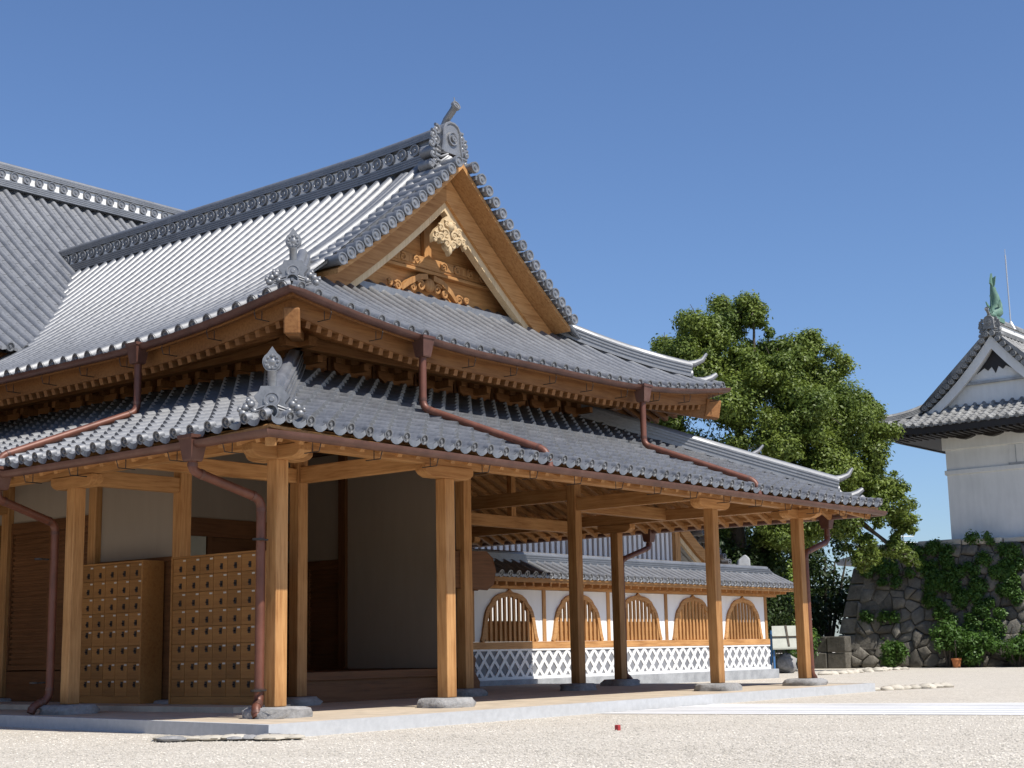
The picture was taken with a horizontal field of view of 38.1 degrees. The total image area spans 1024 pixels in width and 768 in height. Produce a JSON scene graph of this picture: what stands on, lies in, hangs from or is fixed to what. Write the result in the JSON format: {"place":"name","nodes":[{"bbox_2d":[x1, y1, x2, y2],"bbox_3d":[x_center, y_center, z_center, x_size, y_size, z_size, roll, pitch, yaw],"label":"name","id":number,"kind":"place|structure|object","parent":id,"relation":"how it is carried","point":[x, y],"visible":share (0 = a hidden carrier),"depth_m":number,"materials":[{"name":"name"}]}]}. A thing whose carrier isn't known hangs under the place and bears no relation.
{"place":"outdoors","nodes":[
{"label":"outdoors","id":0,"kind":"place"},
{"bbox_2d":[0,683,863,723],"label":"paving","id":1,"kind":"structure","parent":0,"point":[511,696],"depth_m":21.92,"materials":[{"name":"stone"}]},
{"bbox_2d":[0,97,886,718],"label":"entrance hall","id":2,"kind":"structure","parent":1,"relation":"on","point":[362,405],"depth_m":25.05,"materials":[{"name":"tile"}]},
{"bbox_2d":[79,560,163,703],"bbox_3d":[-6.124,3.822,22.813,1.890,2.115,0.410,-9,-13,39],"label":"shoe locker","id":3,"kind":"object","parent":2,"relation":"on","point":[121,635],"visible":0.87,"depth_m":22.42,"materials":[{"name":"brown wood"}]},
{"bbox_2d":[190,536,205,555],"bbox_3d":[-5.660,3.006,26.636,0.028,0.550,0.400,-9,-13,39],"label":"window pane","id":4,"kind":"structure","parent":2,"relation":"in","point":[198,543],"depth_m":26.66,"materials":[{"name":"grey glass"}]},
{"bbox_2d":[168,550,265,704],"bbox_3d":[-4.140,3.496,21.213,1.890,2.115,0.410,-9,-13,39],"label":"shoe locker","id":5,"kind":"object","parent":2,"relation":"on","point":[212,636],"visible":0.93,"depth_m":21.07,"materials":[{"name":"brown wood"}]},
{"bbox_2d":[0,652,1023,767],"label":"gravel ground","id":6,"kind":"structure","parent":0,"point":[988,684],"depth_m":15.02,"materials":[{"name":"beige gravel"}]},
{"bbox_2d":[0,161,184,357],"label":"hall","id":7,"kind":"structure","parent":6,"relation":"on","point":[45,218],"depth_m":34.51,"materials":[{"name":"tile"}]},
{"bbox_2d":[153,735,166,740],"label":"edging stone","id":8,"kind":"object","parent":6,"relation":"on","point":[158,737],"visible":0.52,"depth_m":15.99,"materials":[{"name":"beige stone"}]},
{"bbox_2d":[155,736,185,741],"bbox_3d":[-3.642,3.792,15.848,0.360,0.075,0.281,-9,-13,39],"label":"edging stone","id":9,"kind":"object","parent":6,"relation":"on","point":[171,739],"visible":0.97,"depth_m":15.75,"materials":[{"name":"grey stone"}]},
{"bbox_2d":[185,736,200,740],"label":"edging stone","id":10,"kind":"object","parent":6,"relation":"on","point":[192,738],"visible":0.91,"depth_m":15.83,"materials":[{"name":"beige stone"}]},
{"bbox_2d":[198,735,221,740],"bbox_3d":[-3.234,3.795,15.912,0.302,0.069,0.307,2,-11,-16],"label":"edging stone","id":11,"kind":"object","parent":6,"relation":"on","point":[210,737],"visible":0.95,"depth_m":15.80,"materials":[{"name":"beige stone"}]},
{"bbox_2d":[220,734,245,740],"bbox_3d":[-2.961,3.787,15.892,0.358,0.080,0.344,-9,-13,39],"label":"edging stone","id":12,"kind":"object","parent":6,"relation":"on","point":[223,737],"visible":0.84,"depth_m":15.81,"materials":[{"name":"beige stone"}]},
{"bbox_2d":[226,736,241,739],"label":"edging stone","id":13,"kind":"object","parent":6,"relation":"on","point":[234,738],"visible":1,"depth_m":15.73,"materials":[{"name":"grey stone"}]},
{"bbox_2d":[242,734,255,739],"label":"edging stone","id":14,"kind":"object","parent":6,"relation":"on","point":[249,737],"visible":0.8,"depth_m":15.78,"materials":[{"name":"grey stone"}]},
{"bbox_2d":[256,737,267,739],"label":"edging stone","id":15,"kind":"object","parent":6,"relation":"on","point":[261,738],"visible":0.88,"depth_m":15.62,"materials":[{"name":"beige stone"}]},
{"bbox_2d":[254,734,284,740],"bbox_3d":[-2.575,3.754,15.755,0.330,0.080,0.346,1,-10,-10],"label":"edging stone","id":16,"kind":"object","parent":6,"relation":"on","point":[274,737],"visible":0.88,"depth_m":15.66,"materials":[{"name":"beige stone"}]},
{"bbox_2d":[279,734,289,739],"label":"edging stone","id":17,"kind":"object","parent":6,"relation":"on","point":[286,736],"visible":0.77,"depth_m":15.75,"materials":[{"name":"beige stone"}]},
{"bbox_2d":[288,734,304,739],"bbox_3d":[-2.333,3.762,15.822,0.237,0.059,0.270,4,-11,-24],"label":"edging stone","id":18,"kind":"object","parent":6,"relation":"on","point":[295,736],"visible":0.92,"depth_m":15.74,"materials":[{"name":"beige stone"}]},
{"bbox_2d":[0,683,874,736],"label":"kerb","id":19,"kind":"structure","parent":6,"relation":"on","point":[306,729],"depth_m":18.88,"materials":[{"name":"stone"}]},
{"bbox_2d":[615,725,620,730],"bbox_3d":[1.170,3.818,16.424,0.050,0.090,0.050,-9,-13,39],"label":"marker stake","id":20,"kind":"object","parent":6,"relation":"on","point":[617,727],"visible":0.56,"depth_m":16.41,"materials":[{"name":"red paint"}]},
{"bbox_2d":[475,444,763,649],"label":"wing","id":21,"kind":"structure","parent":6,"relation":"on","point":[687,546],"depth_m":41.88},
{"bbox_2d":[472,548,793,685],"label":"roofed wall","id":22,"kind":"structure","parent":6,"relation":"on","point":[536,586],"depth_m":36.61,"materials":[{"name":"white paint"}]},
{"bbox_2d":[480,589,538,641],"bbox_3d":[-0.080,5.235,33.526,0.120,1.196,2.042,-9,-13,39],"label":"window frame","id":23,"kind":"structure","parent":22,"relation":"in","point":[492,631],"depth_m":33.50,"materials":[{"name":"brown wood"}]},
{"bbox_2d":[551,595,603,640],"bbox_3d":[1.540,5.554,35.469,0.120,1.196,2.042,-9,-13,39],"label":"window frame","id":24,"kind":"structure","parent":22,"relation":"in","point":[561,629],"depth_m":35.60,"materials":[{"name":"brown wood"}]},
{"bbox_2d":[625,593,662,639],"bbox_3d":[3.161,5.873,37.412,0.120,1.196,2.042,-9,-13,39],"label":"window frame","id":25,"kind":"structure","parent":22,"relation":"in","point":[641,629],"depth_m":37.50,"materials":[{"name":"brown wood"}]},
{"bbox_2d":[672,595,708,639],"bbox_3d":[4.781,6.192,39.355,0.120,1.196,2.042,-9,-13,39],"label":"window frame","id":26,"kind":"structure","parent":22,"relation":"in","point":[696,629],"depth_m":39.25,"materials":[{"name":"brown wood"}]},
{"bbox_2d":[724,596,762,638],"bbox_3d":[6.401,6.511,41.298,0.120,1.196,2.042,-9,-13,39],"label":"window frame","id":27,"kind":"structure","parent":22,"relation":"in","point":[734,628],"depth_m":41.26,"materials":[{"name":"brown wood"}]},
{"bbox_2d":[687,528,737,639],"bbox_3d":[6.862,7.016,51.255,2.445,6.134,3.629,-5,-11,19],"label":"shrub","id":28,"kind":"object","parent":6,"relation":"on","point":[725,545],"visible":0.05,"depth_m":50.96,"materials":[{"name":"green plant"}]},
{"bbox_2d":[684,526,773,621],"bbox_3d":[7.356,7.590,56.620,4.988,6.891,6.821,-9,-13,39],"label":"shrub","id":29,"kind":"object","parent":6,"relation":"on","point":[748,530],"depth_m":56.76,"materials":[{"name":"green plant"}]},
{"bbox_2d":[737,555,772,668],"bbox_3d":[7.899,7.753,49.917,1.163,3.951,1.400,-9,-13,39],"label":"stone stele","id":30,"kind":"object","parent":6,"relation":"on","point":[744,560],"visible":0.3,"depth_m":49.80,"materials":[{"name":"grey stone"}]},
{"bbox_2d":[727,536,794,662],"bbox_3d":[8.469,7.635,51.286,2.074,5.161,3.797,-9,-13,39],"label":"shrub","id":31,"kind":"object","parent":6,"relation":"on","point":[778,608],"visible":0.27,"depth_m":51.26,"materials":[{"name":"green plant"}]},
{"bbox_2d":[770,625,796,668],"bbox_3d":[9.105,8.780,49.125,1.080,1.573,0.836,-1,-10,0],"label":"notice board","id":32,"kind":"object","parent":6,"relation":"on","point":[782,637],"visible":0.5,"depth_m":49.01,"materials":[{"name":"white paint"}]},
{"bbox_2d":[648,289,922,573],"bbox_3d":[8.425,3.070,51.927,11.921,13.931,5.207,-1,-10,1],"label":"camphor tree","id":33,"kind":"object","parent":6,"relation":"on","point":[818,416],"visible":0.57,"depth_m":51.82,"materials":[{"name":"green plant"}]},
{"bbox_2d":[776,652,796,672],"bbox_3d":[9.165,9.313,49.361,0.626,0.776,0.857,-9,-13,39],"label":"rock","id":34,"kind":"object","parent":6,"relation":"on","point":[786,662],"visible":0.84,"depth_m":49.12,"materials":[{"name":"stone"}]},
{"bbox_2d":[772,551,815,668],"bbox_3d":[10.098,8.582,57.129,3.236,4.823,3.422,-9,-13,39],"label":"tree","id":35,"kind":"object","parent":6,"relation":"on","point":[791,577],"visible":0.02,"depth_m":56.86,"materials":[{"name":"green plant"}]},
{"bbox_2d":[775,551,821,653],"bbox_3d":[10.362,8.698,61.424,4.409,6.124,6.432,-9,-13,39],"label":"shrub","id":36,"kind":"object","parent":6,"relation":"on","point":[811,607],"visible":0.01,"depth_m":61.47,"materials":[{"name":"green plant"}]},
{"bbox_2d":[782,626,821,661],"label":"shrub","id":37,"kind":"object","parent":6,"relation":"on","point":[815,642],"visible":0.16,"depth_m":57.49,"materials":[{"name":"green plant"}]},
{"bbox_2d":[775,636,851,668],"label":"stone wall","id":38,"kind":"structure","parent":6,"relation":"on","point":[842,644],"depth_m":57.34,"materials":[{"name":"grey stone"}]},
{"bbox_2d":[781,532,854,652],"bbox_3d":[13.226,8.810,63.525,5.384,6.544,4.095,6,-13,-35],"label":"shrub","id":39,"kind":"object","parent":6,"relation":"on","point":[833,600],"visible":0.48,"depth_m":62.58,"materials":[{"name":"green plant"}]},
{"bbox_2d":[818,671,831,674],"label":"edging stone","id":40,"kind":"object","parent":6,"relation":"on","point":[824,673],"visible":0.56,"depth_m":45.07,"materials":[{"name":"beige stone"}]},
{"bbox_2d":[837,670,847,673],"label":"edging stone","id":41,"kind":"object","parent":6,"relation":"on","point":[842,672],"visible":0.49,"depth_m":46.15,"materials":[{"name":"beige stone"}]},
{"bbox_2d":[844,669,854,673],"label":"edging stone","id":42,"kind":"object","parent":6,"relation":"on","point":[850,671],"visible":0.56,"depth_m":46.38,"materials":[{"name":"beige stone"}]},
{"bbox_2d":[863,669,874,671],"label":"edging stone","id":43,"kind":"object","parent":6,"relation":"on","point":[867,670],"visible":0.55,"depth_m":48.40,"materials":[{"name":"beige stone"}]},
{"bbox_2d":[872,667,883,671],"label":"edging stone","id":44,"kind":"object","parent":6,"relation":"on","point":[878,669],"visible":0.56,"depth_m":49.23,"materials":[{"name":"beige stone"}]},
{"bbox_2d":[880,686,893,690],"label":"edging stone","id":45,"kind":"object","parent":6,"relation":"on","point":[884,688],"visible":0.68,"depth_m":28.78,"materials":[{"name":"beige stone"}]},
{"bbox_2d":[878,637,909,667],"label":"shrub","id":46,"kind":"object","parent":6,"relation":"on","point":[895,651],"visible":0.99,"depth_m":55.35,"materials":[{"name":"green plant"}]},
{"bbox_2d":[888,684,904,689],"bbox_3d":[7.512,5.972,29.084,0.390,0.185,0.375,-9,-13,39],"label":"edging stone","id":47,"kind":"object","parent":6,"relation":"on","point":[897,687],"visible":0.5,"depth_m":28.94,"materials":[{"name":"beige stone"}]},
{"bbox_2d":[901,685,911,689],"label":"edging stone","id":48,"kind":"object","parent":6,"relation":"on","point":[906,687],"visible":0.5,"depth_m":29.16,"materials":[{"name":"beige stone"}]},
{"bbox_2d":[910,684,921,688],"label":"edging stone","id":49,"kind":"object","parent":6,"relation":"on","point":[914,686],"visible":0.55,"depth_m":29.34,"materials":[{"name":"beige stone"}]},
{"bbox_2d":[919,683,936,688],"bbox_3d":[8.279,6.051,29.603,0.376,0.183,0.386,-9,-13,39],"label":"edging stone","id":50,"kind":"object","parent":6,"relation":"on","point":[927,686],"visible":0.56,"depth_m":29.48,"materials":[{"name":"beige stone"}]},
{"bbox_2d":[835,536,1023,667],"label":"stone wall","id":51,"kind":"structure","parent":6,"relation":"on","point":[917,621],"depth_m":56.31,"materials":[{"name":"grey stone"}]},
{"bbox_2d":[858,608,901,625],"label":"ivy","id":52,"kind":"object","parent":51,"relation":"attached to","point":[884,616],"visible":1,"depth_m":56.95,"materials":[{"name":"green plant"}]},
{"bbox_2d":[858,539,938,589],"bbox_3d":[14.904,6.974,57.316,3.412,1.938,0.663,-9,-13,39],"label":"ivy","id":53,"kind":"object","parent":51,"relation":"attached to","point":[884,568],"visible":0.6,"depth_m":57.21,"materials":[{"name":"green plant"}]},
{"bbox_2d":[910,537,956,571],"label":"ivy","id":54,"kind":"object","parent":51,"relation":"attached to","point":[933,547],"visible":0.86,"depth_m":56.51,"materials":[{"name":"green plant"}]},
{"bbox_2d":[879,249,1023,538],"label":"turret","id":55,"kind":"object","parent":51,"relation":"on","point":[966,417],"visible":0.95,"depth_m":56.59,"materials":[{"name":"white paint"}]},
{"bbox_2d":[921,550,1023,634],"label":"ivy","id":56,"kind":"object","parent":51,"relation":"attached to","point":[1004,570],"visible":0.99,"depth_m":55.03,"materials":[{"name":"green plant"}]},
{"bbox_2d":[963,529,994,545],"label":"ivy","id":57,"kind":"object","parent":51,"relation":"attached to","point":[972,537],"visible":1,"depth_m":55.62,"materials":[{"name":"green plant"}]},
{"bbox_2d":[941,619,1023,653],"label":"ivy","id":58,"kind":"object","parent":51,"relation":"attached to","point":[966,628],"visible":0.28,"depth_m":53.93,"materials":[{"name":"green plant"}]},
{"bbox_2d":[994,541,1023,571],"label":"ivy","id":59,"kind":"object","parent":51,"relation":"attached to","point":[1012,551],"visible":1,"depth_m":54.53,"materials":[{"name":"green plant"}]},
{"bbox_2d":[932,683,943,687],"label":"edging stone","id":60,"kind":"object","parent":6,"relation":"on","point":[938,685],"visible":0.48,"depth_m":29.69,"materials":[{"name":"beige stone"}]},
{"bbox_2d":[940,682,953,687],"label":"edging stone","id":61,"kind":"object","parent":6,"relation":"on","point":[947,685],"visible":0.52,"depth_m":29.86,"materials":[{"name":"beige stone"}]},
{"bbox_2d":[928,618,966,667],"bbox_3d":[15.940,9.467,54.244,1.378,1.824,1.447,-4,-11,15],"label":"shrub","id":62,"kind":"object","parent":6,"relation":"on","point":[947,634],"visible":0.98,"depth_m":54.10,"materials":[{"name":"green plant"}]},
{"bbox_2d":[951,640,961,667],"bbox_3d":[16.014,9.725,53.523,0.380,1.000,0.380,-9,-13,39],"label":"flower pot","id":63,"kind":"object","parent":6,"relation":"on","point":[956,662],"visible":1,"depth_m":53.36,"materials":[{"name":"brown ceramic"}]},
{"bbox_2d":[957,630,1003,666],"bbox_3d":[16.851,9.532,53.544,1.546,1.417,1.497,-2,-10,2],"label":"shrub","id":64,"kind":"object","parent":6,"relation":"on","point":[975,645],"visible":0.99,"depth_m":53.26,"materials":[{"name":"green plant"}]},
{"bbox_2d":[999,633,1023,666],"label":"shrub","id":65,"kind":"object","parent":6,"relation":"on","point":[1013,648],"visible":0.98,"depth_m":52.42,"materials":[{"name":"green plant"}]},
{"bbox_2d":[0,0,1023,635],"label":"sky","id":66,"kind":"structure","parent":0,"point":[855,166],"materials":[{"name":"blue"}]},
{"bbox_2d":[598,703,1023,714],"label":"path","id":67,"kind":"structure","parent":0,"point":[877,706],"depth_m":20.71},
{"bbox_2d":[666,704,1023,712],"bbox_3d":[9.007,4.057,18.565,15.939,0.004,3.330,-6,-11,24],"label":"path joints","id":68,"kind":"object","parent":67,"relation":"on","point":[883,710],"visible":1,"depth_m":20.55,"materials":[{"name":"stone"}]},
{"bbox_2d":[836,541,917,566],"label":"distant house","id":69,"kind":"structure","parent":0,"point":[842,563],"depth_m":73.70,"materials":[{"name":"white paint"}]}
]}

